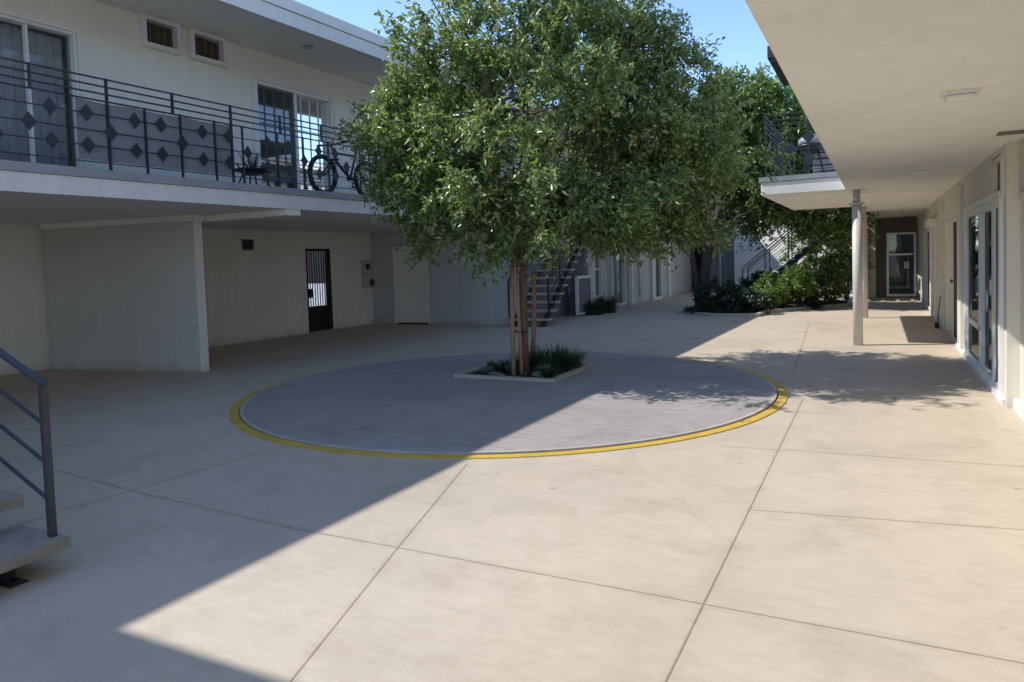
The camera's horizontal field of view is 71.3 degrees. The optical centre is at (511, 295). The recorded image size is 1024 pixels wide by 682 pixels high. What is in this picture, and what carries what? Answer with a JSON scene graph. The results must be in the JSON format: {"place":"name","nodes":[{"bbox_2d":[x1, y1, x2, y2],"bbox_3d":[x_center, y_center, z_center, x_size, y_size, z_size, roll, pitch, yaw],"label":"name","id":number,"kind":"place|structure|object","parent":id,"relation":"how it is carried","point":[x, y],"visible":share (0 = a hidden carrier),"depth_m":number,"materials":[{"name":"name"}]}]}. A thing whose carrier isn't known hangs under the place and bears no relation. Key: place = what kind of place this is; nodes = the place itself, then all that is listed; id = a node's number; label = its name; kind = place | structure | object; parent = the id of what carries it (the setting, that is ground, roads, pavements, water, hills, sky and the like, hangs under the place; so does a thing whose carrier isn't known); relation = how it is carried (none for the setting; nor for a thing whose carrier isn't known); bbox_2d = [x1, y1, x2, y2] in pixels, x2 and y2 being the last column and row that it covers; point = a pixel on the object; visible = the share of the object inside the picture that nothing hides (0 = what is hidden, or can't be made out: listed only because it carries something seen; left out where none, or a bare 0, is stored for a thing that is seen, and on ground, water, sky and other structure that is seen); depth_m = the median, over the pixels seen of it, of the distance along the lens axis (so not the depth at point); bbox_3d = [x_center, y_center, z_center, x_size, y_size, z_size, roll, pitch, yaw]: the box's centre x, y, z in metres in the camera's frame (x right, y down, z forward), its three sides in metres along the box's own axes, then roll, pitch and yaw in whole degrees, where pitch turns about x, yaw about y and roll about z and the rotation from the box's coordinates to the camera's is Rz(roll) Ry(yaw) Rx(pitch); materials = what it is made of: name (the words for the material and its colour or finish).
{"place":"outdoors","nodes":[
{"label":"outdoors","id":0,"kind":"place"},
{"bbox_2d":[0,348,70,588],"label":"staircase","id":1,"kind":"structure","parent":0,"point":[21,545],"depth_m":3.81,"materials":[{"name":"paint"}]},
{"bbox_2d":[235,149,272,185],"bbox_3d":[-3.764,-1.828,10.373,0.560,0.547,0.560,-1,3,27],"label":"plant stand","id":2,"kind":"object","parent":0,"point":[252,170],"visible":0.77,"depth_m":10.27,"materials":[{"name":"paint"}]},
{"bbox_2d":[0,286,1023,681],"bbox_3d":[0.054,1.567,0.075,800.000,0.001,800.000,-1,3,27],"label":"courtyard ground","id":3,"kind":"structure","parent":0,"point":[840,514],"depth_m":4.13,"materials":[{"name":"beige concrete"}]},
{"bbox_2d":[0,0,694,375],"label":"apartment building","id":4,"kind":"structure","parent":3,"relation":"on","point":[122,268],"depth_m":11.78,"materials":[{"name":"beige paint"}]},
{"bbox_2d":[0,14,83,167],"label":"sliding door","id":5,"kind":"structure","parent":4,"relation":"in","point":[22,44],"depth_m":9.44,"materials":[{"name":"white paint"}]},
{"bbox_2d":[138,13,181,55],"bbox_3d":[-5.312,-3.889,10.707,0.263,0.460,0.633,-1,3,27],"label":"window","id":6,"kind":"structure","parent":4,"relation":"attached to","point":[155,37],"depth_m":10.70,"materials":[{"name":"white paint"}]},
{"bbox_2d":[186,28,227,67],"bbox_3d":[-4.917,-3.938,11.435,0.264,0.460,0.673,-1,3,27],"label":"window","id":7,"kind":"structure","parent":4,"relation":"attached to","point":[203,50],"depth_m":11.43,"materials":[{"name":"white paint"}]},
{"bbox_2d":[241,239,253,249],"bbox_3d":[-5.771,-1.104,15.607,0.022,0.240,0.320,0,3,29],"label":"vent grille","id":8,"kind":"object","parent":4,"relation":"attached to","point":[247,244],"visible":1,"depth_m":15.61,"materials":[{"name":"black metal"}]},
{"bbox_2d":[0,57,514,194],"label":"balcony railing","id":9,"kind":"object","parent":4,"relation":"on","point":[110,134],"visible":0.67,"depth_m":8.69,"materials":[{"name":"metal"}]},
{"bbox_2d":[255,79,336,191],"bbox_3d":[-4.008,-2.752,13.212,0.172,2.040,1.930,0,3,29],"label":"sliding door","id":10,"kind":"structure","parent":4,"relation":"in","point":[273,99],"depth_m":13.15,"materials":[{"name":"white paint"}]},
{"bbox_2d":[303,45,313,49],"bbox_3d":[-3.471,-4.219,12.181,0.170,0.030,0.170,-1,3,27],"label":"soffit vent","id":11,"kind":"object","parent":4,"relation":"attached to","point":[308,47],"visible":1,"depth_m":12.13,"materials":[{"name":"grey metal"}]},
{"bbox_2d":[307,140,379,195],"bbox_3d":[-2.854,-2.171,12.214,0.689,0.979,1.768,-1,3,27],"label":"bicycle","id":12,"kind":"object","parent":4,"relation":"on","point":[315,158],"visible":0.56,"depth_m":11.93,"materials":[{"name":"paint"}]},
{"bbox_2d":[361,260,374,287],"bbox_3d":[-3.842,-0.566,19.066,0.100,0.740,0.420,0,3,29],"label":"utility box","id":13,"kind":"object","parent":4,"relation":"attached to","point":[367,273],"visible":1,"depth_m":19.03,"materials":[{"name":"grey metal"}]},
{"bbox_2d":[363,261,372,287],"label":"cabinet door","id":14,"kind":"structure","parent":13,"relation":"in","point":[366,277],"depth_m":19.03,"materials":[{"name":"grey metal"}]},
{"bbox_2d":[392,245,429,323],"bbox_3d":[-2.611,-0.268,18.773,1.100,2.050,0.240,-1,3,27],"label":"door","id":15,"kind":"structure","parent":4,"relation":"in","point":[411,289],"depth_m":18.77,"materials":[{"name":"beige paint"}]},
{"bbox_2d":[542,155,563,181],"bbox_3d":[1.192,-3.413,22.789,0.172,2.080,2.000,0,3,29],"label":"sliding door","id":16,"kind":"structure","parent":4,"relation":"in","point":[546,155],"depth_m":23.45,"materials":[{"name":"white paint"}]},
{"bbox_2d":[595,257,602,297],"bbox_3d":[2.391,-0.770,20.726,0.172,1.680,0.790,0,3,29],"label":"window","id":17,"kind":"structure","parent":4,"relation":"in","point":[598,266],"depth_m":20.99,"materials":[{"name":"glass"}]},
{"bbox_2d":[604,248,626,305],"bbox_3d":[3.122,-0.660,22.069,0.172,2.000,1.850,0,3,29],"label":"sliding door","id":18,"kind":"structure","parent":4,"relation":"in","point":[614,270],"depth_m":22.39,"materials":[{"name":"white paint"}]},
{"bbox_2d":[654,244,662,299],"bbox_3d":[5.244,-0.886,25.976,0.172,2.050,0.850,0,3,29],"label":"door","id":19,"kind":"structure","parent":4,"relation":"in","point":[658,267],"depth_m":26.23,"materials":[{"name":"beige paint"}]},
{"bbox_2d":[243,352,773,451],"bbox_3d":[-0.040,1.120,8.949,6.240,0.001,6.240,-1,3,27],"label":"paved circle","id":20,"kind":"object","parent":3,"relation":"in","point":[388,405],"visible":0.94,"depth_m":7.72,"materials":[{"name":"grey concrete"}]},
{"bbox_2d":[453,359,595,382],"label":"planter kerb","id":21,"kind":"structure","parent":20,"relation":"on","point":[585,366],"depth_m":9.45,"materials":[{"name":"concrete"}]},
{"bbox_2d":[469,364,582,377],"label":"planter soil","id":22,"kind":"structure","parent":21,"relation":"in","point":[506,373],"depth_m":9.69,"materials":[{"name":"brown soil"}]},
{"bbox_2d":[479,366,491,371],"bbox_3d":[-0.367,1.046,9.928,0.178,0.121,0.168,-1,3,27],"label":"rock","id":23,"kind":"object","parent":22,"relation":"on","point":[483,367],"visible":0.56,"depth_m":9.89,"materials":[{"name":"grey stone"}]},
{"bbox_2d":[473,368,506,374],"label":"planter ground cover","id":24,"kind":"object","parent":22,"relation":"on","point":[484,373],"visible":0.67,"depth_m":9.70,"materials":[{"name":"green plant"}]},
{"bbox_2d":[486,359,493,367],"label":"succulent","id":25,"kind":"object","parent":22,"relation":"on","point":[491,363],"visible":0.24,"depth_m":10.04,"materials":[{"name":"green plant"}]},
{"bbox_2d":[488,371,500,375],"bbox_3d":[-0.205,1.062,9.582,0.226,0.083,0.136,-1,3,27],"label":"rock","id":26,"kind":"object","parent":22,"relation":"on","point":[493,373],"visible":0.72,"depth_m":9.54,"materials":[{"name":"grey stone"}]},
{"bbox_2d":[488,362,507,371],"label":"succulent","id":27,"kind":"object","parent":22,"relation":"on","point":[499,367],"visible":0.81,"depth_m":9.74,"materials":[{"name":"green plant"}]},
{"bbox_2d":[494,358,517,366],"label":"planter ground cover","id":28,"kind":"object","parent":22,"relation":"on","point":[506,362],"visible":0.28,"depth_m":10.48,"materials":[{"name":"green plant"}]},
{"bbox_2d":[504,364,516,371],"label":"planter ground cover","id":29,"kind":"object","parent":22,"relation":"on","point":[508,367],"visible":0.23,"depth_m":10.05,"materials":[{"name":"green plant"}]},
{"bbox_2d":[510,249,515,375],"bbox_3d":[0.011,0.237,9.530,0.078,1.693,0.126,-1,3,27],"label":"tree stake","id":30,"kind":"object","parent":22,"relation":"on","point":[512,333],"visible":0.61,"depth_m":9.51,"materials":[{"name":"brown wood"}]},
{"bbox_2d":[515,252,523,374],"bbox_3d":[0.095,0.255,9.512,0.058,1.652,0.124,-3,3,-15],"label":"tree stake","id":31,"kind":"object","parent":22,"relation":"on","point":[519,325],"visible":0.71,"depth_m":9.50,"materials":[{"name":"brown wood"}]},
{"bbox_2d":[505,351,536,369],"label":"grass clump","id":32,"kind":"object","parent":22,"relation":"on","point":[529,359],"visible":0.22,"depth_m":9.83,"materials":[{"name":"green plant"}]},
{"bbox_2d":[516,371,540,377],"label":"planter ground cover","id":33,"kind":"object","parent":22,"relation":"on","point":[524,375],"visible":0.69,"depth_m":9.36,"materials":[{"name":"green plant"}]},
{"bbox_2d":[531,271,535,366],"bbox_3d":[0.301,0.355,9.997,0.068,1.394,0.158,-4,4,-42],"label":"tree stake","id":34,"kind":"object","parent":22,"relation":"on","point":[533,339],"visible":0.71,"depth_m":9.96,"materials":[{"name":"brown wood"}]},
{"bbox_2d":[528,365,539,373],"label":"succulent","id":35,"kind":"object","parent":22,"relation":"on","point":[537,368],"visible":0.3,"depth_m":9.43,"materials":[{"name":"green plant"}]},
{"bbox_2d":[531,371,545,377],"bbox_3d":[0.356,1.045,9.290,0.238,0.113,0.120,-1,3,27],"label":"rock","id":36,"kind":"object","parent":22,"relation":"on","point":[535,374],"visible":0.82,"depth_m":9.26,"materials":[{"name":"grey stone"}]},
{"bbox_2d":[516,339,578,371],"bbox_3d":[0.476,0.826,9.873,1.055,0.428,1.088,-1,3,27],"label":"grass clump","id":37,"kind":"object","parent":22,"relation":"on","point":[542,358],"visible":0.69,"depth_m":9.71,"materials":[{"name":"green plant"}]},
{"bbox_2d":[538,363,558,376],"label":"succulent","id":38,"kind":"object","parent":22,"relation":"on","point":[546,370],"visible":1,"depth_m":9.22,"materials":[{"name":"green plant"}]},
{"bbox_2d":[331,0,796,373],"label":"courtyard tree","id":39,"kind":"object","parent":22,"relation":"on","point":[664,163],"visible":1,"depth_m":8.88,"materials":[{"name":"green plant"}]},
{"bbox_2d":[550,346,594,369],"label":"grass clump","id":40,"kind":"object","parent":22,"relation":"on","point":[572,363],"visible":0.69,"depth_m":9.83,"materials":[{"name":"green plant"}]},
{"bbox_2d":[229,352,787,458],"bbox_3d":[-0.040,1.139,8.950,6.520,0.009,6.520,-1,3,27],"label":"painted line","id":41,"kind":"object","parent":3,"relation":"on","point":[778,404],"visible":0.72,"depth_m":6.17,"materials":[{"name":"yellow paint"}]},
{"bbox_2d":[240,352,776,454],"bbox_3d":[-0.040,1.131,8.949,6.306,0.024,6.306,-1,3,27],"label":"paving edge","id":42,"kind":"object","parent":3,"relation":"on","point":[763,408],"visible":0.8,"depth_m":6.14,"materials":[{"name":"concrete"}]},
{"bbox_2d":[238,388,778,454],"bbox_3d":[-0.040,1.140,8.950,6.336,0.006,6.336,-1,3,27],"label":"paving joint","id":43,"kind":"object","parent":3,"relation":"on","point":[493,454],"visible":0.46,"depth_m":6.61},
{"bbox_2d":[507,237,584,326],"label":"staircase","id":44,"kind":"structure","parent":3,"relation":"on","point":[560,286],"depth_m":17.39,"materials":[{"name":"concrete"}]},
{"bbox_2d":[293,345,896,421],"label":"fallen leaves","id":45,"kind":"object","parent":3,"relation":"on","point":[627,385],"visible":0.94,"depth_m":9.60,"materials":[{"name":"brown plant"}]},
{"bbox_2d":[583,297,611,315],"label":"strappy plant","id":46,"kind":"object","parent":3,"relation":"on","point":[596,308],"visible":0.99,"depth_m":19.59,"materials":[{"name":"green plant"}]},
{"bbox_2d":[594,293,622,312],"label":"strappy plant","id":47,"kind":"object","parent":3,"relation":"on","point":[611,307],"visible":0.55,"depth_m":20.20,"materials":[{"name":"green plant"}]},
{"bbox_2d":[677,300,851,316],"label":"planting bed kerb","id":48,"kind":"structure","parent":3,"relation":"on","point":[762,313],"depth_m":18.45,"materials":[{"name":"concrete"}]},
{"bbox_2d":[690,300,847,312],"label":"planting bed soil","id":49,"kind":"structure","parent":3,"relation":"on","point":[792,304],"depth_m":19.61,"materials":[{"name":"brown soil"}]},
{"bbox_2d":[683,304,720,313],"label":"ground cover","id":50,"kind":"object","parent":49,"relation":"on","point":[706,308],"visible":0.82,"depth_m":18.54,"materials":[{"name":"green plant"}]},
{"bbox_2d":[690,276,754,309],"bbox_3d":[5.563,0.042,19.010,1.717,1.166,1.310,-1,3,27],"label":"shrub","id":51,"kind":"object","parent":49,"relation":"on","point":[720,291],"visible":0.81,"depth_m":18.83,"materials":[{"name":"green plant"}]},
{"bbox_2d":[716,307,755,313],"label":"ground cover","id":52,"kind":"object","parent":49,"relation":"on","point":[732,311],"visible":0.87,"depth_m":17.84,"materials":[{"name":"green plant"}]},
{"bbox_2d":[730,286,774,314],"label":"shrub","id":53,"kind":"object","parent":49,"relation":"on","point":[763,300],"visible":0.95,"depth_m":18.05,"materials":[{"name":"green plant"}]},
{"bbox_2d":[735,268,790,298],"bbox_3d":[7.488,-0.207,21.129,1.924,1.210,1.205,-1,3,27],"label":"shrub","id":54,"kind":"object","parent":49,"relation":"on","point":[744,283],"visible":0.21,"depth_m":21.12,"materials":[{"name":"green plant"}]},
{"bbox_2d":[671,61,880,308],"bbox_3d":[6.639,-2.972,19.922,6.681,6.744,4.229,2,5,53],"label":"broadleaf tree","id":55,"kind":"object","parent":49,"relation":"on","point":[811,225],"visible":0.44,"depth_m":18.86,"materials":[{"name":"green plant"}]},
{"bbox_2d":[750,265,824,307],"bbox_3d":[7.230,-0.175,18.981,2.038,1.301,1.351,-1,3,27],"label":"shrub","id":56,"kind":"object","parent":49,"relation":"on","point":[795,278],"visible":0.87,"depth_m":18.80,"materials":[{"name":"green plant"}]},
{"bbox_2d":[791,274,831,309],"bbox_3d":[8.019,-0.062,19.208,0.978,1.085,0.984,-2,3,-7],"label":"shrub","id":57,"kind":"object","parent":49,"relation":"on","point":[812,302],"visible":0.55,"depth_m":18.98,"materials":[{"name":"green plant"}]},
{"bbox_2d":[808,252,852,305],"bbox_3d":[8.674,-0.453,19.437,1.483,1.492,1.146,-2,3,7],"label":"shrub","id":58,"kind":"object","parent":49,"relation":"on","point":[835,279],"visible":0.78,"depth_m":19.17,"materials":[{"name":"green plant"}]},
{"bbox_2d":[758,76,806,138],"bbox_3d":[14.352,-6.029,34.241,7.945,10.898,4.985,-1,3,27],"label":"broadleaf tree","id":59,"kind":"object","parent":3,"relation":"on","point":[783,87],"depth_m":33.81,"materials":[{"name":"green plant"}]},
{"bbox_2d":[742,220,844,289],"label":"staircase","id":60,"kind":"structure","parent":3,"relation":"on","point":[798,256],"depth_m":22.03,"materials":[{"name":"paint"}]},
{"bbox_2d":[776,234,835,289],"bbox_3d":[9.882,-1.354,23.189,2.471,2.950,1.744,-1,3,27],"label":"shrub","id":61,"kind":"object","parent":3,"relation":"on","point":[811,259],"visible":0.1,"depth_m":23.20,"materials":[{"name":"plant"}]},
{"bbox_2d":[822,229,874,299],"bbox_3d":[10.489,-1.190,22.380,1.424,2.652,1.561,-3,3,-22],"label":"shrub","id":62,"kind":"object","parent":3,"relation":"on","point":[850,260],"visible":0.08,"depth_m":22.16,"materials":[{"name":"green plant"}]},
{"bbox_2d":[745,0,1023,420],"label":"apartment building","id":63,"kind":"structure","parent":3,"relation":"on","point":[869,82],"depth_m":6.70,"materials":[{"name":"paint"}]},
{"bbox_2d":[764,111,833,176],"bbox_3d":[5.991,-2.650,13.943,1.363,1.035,5.058,-1,3,27],"label":"balcony railing","id":64,"kind":"object","parent":63,"relation":"on","point":[808,136],"visible":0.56,"depth_m":11.89,"materials":[{"name":"metal"}]},
{"bbox_2d":[797,134,824,173],"bbox_3d":[5.147,-2.415,12.285,0.444,0.788,0.424,-1,3,27],"label":"kettle grill","id":65,"kind":"object","parent":63,"relation":"on","point":[814,142],"visible":0.49,"depth_m":12.18,"materials":[{"name":"paint"}]},
{"bbox_2d":[813,150,835,172],"bbox_3d":[5.522,-2.293,12.467,0.520,0.480,0.390,-1,3,27],"label":"storage box","id":66,"kind":"object","parent":63,"relation":"on","point":[826,162],"visible":0.34,"depth_m":12.37,"materials":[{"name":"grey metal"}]},
{"bbox_2d":[886,232,915,295],"bbox_3d":[12.357,-0.982,22.689,0.820,2.010,0.304,-1,3,27],"label":"door","id":67,"kind":"structure","parent":63,"relation":"in","point":[900,247],"depth_m":22.75,"materials":[{"name":"glass"}]},
{"bbox_2d":[904,262,908,268],"bbox_3d":[12.440,-0.952,22.521,0.140,0.220,0.004,-1,3,27],"label":"paper notice","id":68,"kind":"object","parent":67,"relation":"attached to","point":[906,265],"visible":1,"depth_m":22.52,"materials":[{"name":"white paper"}]},
{"bbox_2d":[910,168,929,174],"bbox_3d":[5.027,-1.521,8.805,0.200,0.054,0.160,-1,3,27],"label":"ceiling light","id":69,"kind":"object","parent":63,"relation":"attached to","point":[918,171],"visible":1,"depth_m":8.76,"materials":[{"name":"white paint"}]},
{"bbox_2d":[924,228,929,309],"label":"sliding door","id":70,"kind":"structure","parent":63,"relation":"in","point":[926,232],"depth_m":17.92,"materials":[{"name":"white paint"}]},
{"bbox_2d":[933,228,933,314],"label":"door","id":71,"kind":"structure","parent":63,"relation":"in","point":[933,228],"depth_m":15.88,"materials":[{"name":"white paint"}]},
{"bbox_2d":[947,223,953,335],"bbox_3d":[7.595,-0.289,12.327,0.056,1.890,1.050,-1,3,27],"label":"door","id":72,"kind":"structure","parent":63,"relation":"in","point":[950,228],"depth_m":12.24,"materials":[{"name":"paint"}]},
{"bbox_2d":[946,218,958,342],"bbox_3d":[7.404,-0.289,11.947,0.130,1.940,2.000,-1,3,27],"label":"door frame","id":73,"kind":"structure","parent":63,"relation":"in","point":[955,221],"depth_m":11.64,"materials":[{"name":"white paint"}]},
{"bbox_2d":[941,87,980,102],"bbox_3d":[2.780,-1.232,4.427,0.200,0.054,0.160,-1,3,27],"label":"ceiling light","id":74,"kind":"object","parent":63,"relation":"attached to","point":[962,95],"visible":1,"depth_m":4.38,"materials":[{"name":"white paint"}]},
{"bbox_2d":[966,200,997,388],"bbox_3d":[5.643,-0.066,8.575,0.109,2.000,3.060,-1,3,27],"label":"sliding door","id":75,"kind":"structure","parent":63,"relation":"in","point":[982,221],"depth_m":8.60,"materials":[{"name":"white paint"}]},
{"bbox_2d":[992,154,1004,201],"bbox_3d":[5.010,-1.193,7.250,0.180,0.440,0.600,-1,3,27],"label":"window frame","id":76,"kind":"object","parent":63,"relation":"attached to","point":[998,173],"depth_m":7.36,"materials":[{"name":"paint"}]},
{"bbox_2d":[996,130,1023,135],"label":"ceiling vent","id":77,"kind":"object","parent":63,"relation":"attached to","point":[1010,132],"visible":1,"depth_m":6.05,"materials":[{"name":"white metal"}]},
{"bbox_2d":[1018,144,1023,199],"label":"window frame","id":78,"kind":"object","parent":63,"relation":"attached to","point":[1020,172],"depth_m":6.55,"materials":[{"name":"paint"}]},
{"bbox_2d":[934,296,940,327],"bbox_3d":[8.186,0.319,13.730,0.108,0.621,0.170,-1,3,27],"label":"broom","id":79,"kind":"object","parent":3,"relation":"on","point":[936,324],"visible":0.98,"depth_m":13.70,"materials":[{"name":"paint"}]},
{"bbox_2d":[294,0,850,247],"label":"sky","id":80,"kind":"structure","parent":0,"point":[744,42],"materials":[{"name":"blue"}]},
{"bbox_2d":[690,147,838,293],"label":"apartment building","id":81,"kind":"structure","parent":0,"point":[730,264],"depth_m":28.43,"materials":[{"name":"white paint"}]},
{"label":"driveway","id":82,"kind":"structure","parent":0,"visible":0},
{"bbox_2d":[307,251,324,283],"bbox_3d":[-8.273,-1.204,27.784,9.990,3.440,0.030,-1,3,27],"label":"board fence","id":83,"kind":"object","parent":82,"relation":"on","point":[315,267],"depth_m":27.40,"materials":[{"name":"grey wood"}]},
{"bbox_2d":[309,284,325,306],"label":"yard wall","id":84,"kind":"structure","parent":82,"relation":"on","point":[318,294],"depth_m":25.07,"materials":[{"name":"white paint"}]}
]}

